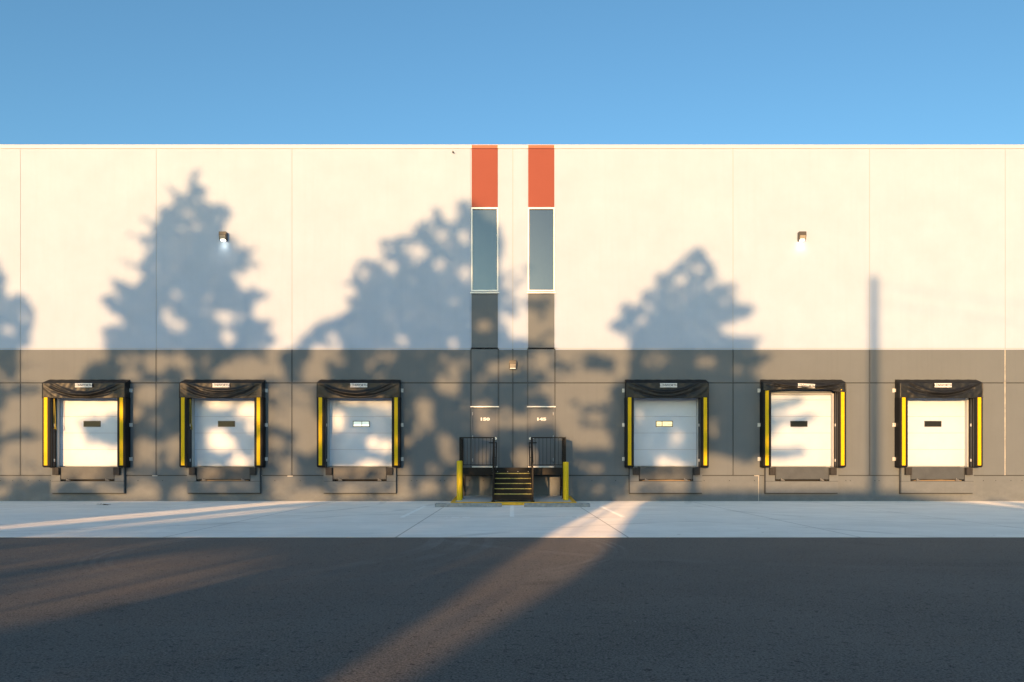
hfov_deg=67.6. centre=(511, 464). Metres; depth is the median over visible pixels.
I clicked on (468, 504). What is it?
wheel stop
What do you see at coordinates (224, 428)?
door
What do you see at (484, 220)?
window
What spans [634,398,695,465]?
door
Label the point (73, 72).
sky
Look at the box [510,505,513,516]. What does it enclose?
parking line
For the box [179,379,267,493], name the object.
loading dock
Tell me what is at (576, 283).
warehouse
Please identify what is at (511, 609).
asphalt yard
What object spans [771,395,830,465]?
door
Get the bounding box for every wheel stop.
[435,503,501,506]
[524,503,589,506]
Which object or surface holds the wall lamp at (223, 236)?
attached to the warehouse
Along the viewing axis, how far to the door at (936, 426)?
28.17 m
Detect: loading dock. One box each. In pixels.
[42,379,132,493]
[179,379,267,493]
[317,379,402,493]
[622,379,708,493]
[758,379,845,493]
[892,379,982,493]
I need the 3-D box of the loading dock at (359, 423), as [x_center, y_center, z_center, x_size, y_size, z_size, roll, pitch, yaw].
[-5.550,-1.006,27.873,3.150,4.186,0.734,0,0,0]
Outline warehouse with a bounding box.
[0,145,1023,500]
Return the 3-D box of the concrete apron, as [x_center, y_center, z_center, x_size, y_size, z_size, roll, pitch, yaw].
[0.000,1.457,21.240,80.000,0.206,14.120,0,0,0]
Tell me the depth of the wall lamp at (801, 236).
27.81 m
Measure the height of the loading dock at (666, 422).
4.186 m
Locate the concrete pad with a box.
[450,496,576,504]
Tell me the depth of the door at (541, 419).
28.03 m
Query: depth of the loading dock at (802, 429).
28.00 m
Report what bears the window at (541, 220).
in the warehouse
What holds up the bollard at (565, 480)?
on the concrete pad
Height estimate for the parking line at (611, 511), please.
0.001 m
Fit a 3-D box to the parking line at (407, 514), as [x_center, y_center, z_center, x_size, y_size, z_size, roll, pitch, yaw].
[-2.800,1.350,22.025,0.115,0.001,5.350,0,0,0]
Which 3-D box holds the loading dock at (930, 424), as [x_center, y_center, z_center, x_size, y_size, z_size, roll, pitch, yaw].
[15.502,-1.006,27.867,3.150,4.186,0.745,0,0,0]
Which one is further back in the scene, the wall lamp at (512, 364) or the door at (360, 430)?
the door at (360, 430)
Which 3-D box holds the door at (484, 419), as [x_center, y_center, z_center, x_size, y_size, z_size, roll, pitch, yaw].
[-1.000,-0.998,28.098,1.048,2.239,0.304,0,0,0]
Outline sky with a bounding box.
[0,0,1023,144]
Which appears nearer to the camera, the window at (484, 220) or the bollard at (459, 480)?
the bollard at (459, 480)
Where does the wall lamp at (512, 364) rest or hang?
attached to the warehouse
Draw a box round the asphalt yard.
[0,537,1023,681]
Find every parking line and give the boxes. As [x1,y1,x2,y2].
[401,506,425,516]
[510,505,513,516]
[599,506,623,516]
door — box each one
[60,398,116,465]
[195,398,253,465]
[329,398,391,465]
[470,406,498,466]
[527,406,555,466]
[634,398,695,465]
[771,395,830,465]
[908,398,964,465]
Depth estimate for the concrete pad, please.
25.90 m
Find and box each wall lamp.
[219,231,227,241]
[509,360,515,368]
[798,231,805,241]
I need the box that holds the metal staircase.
[459,437,565,501]
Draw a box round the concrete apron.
[0,501,1023,536]
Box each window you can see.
[470,207,498,293]
[527,207,555,293]
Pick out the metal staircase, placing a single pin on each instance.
(512, 483)
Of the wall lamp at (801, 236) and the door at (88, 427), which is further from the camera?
the door at (88, 427)
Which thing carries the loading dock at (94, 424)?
attached to the warehouse
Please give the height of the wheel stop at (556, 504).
0.129 m
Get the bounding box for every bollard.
[457,461,461,499]
[563,462,568,499]

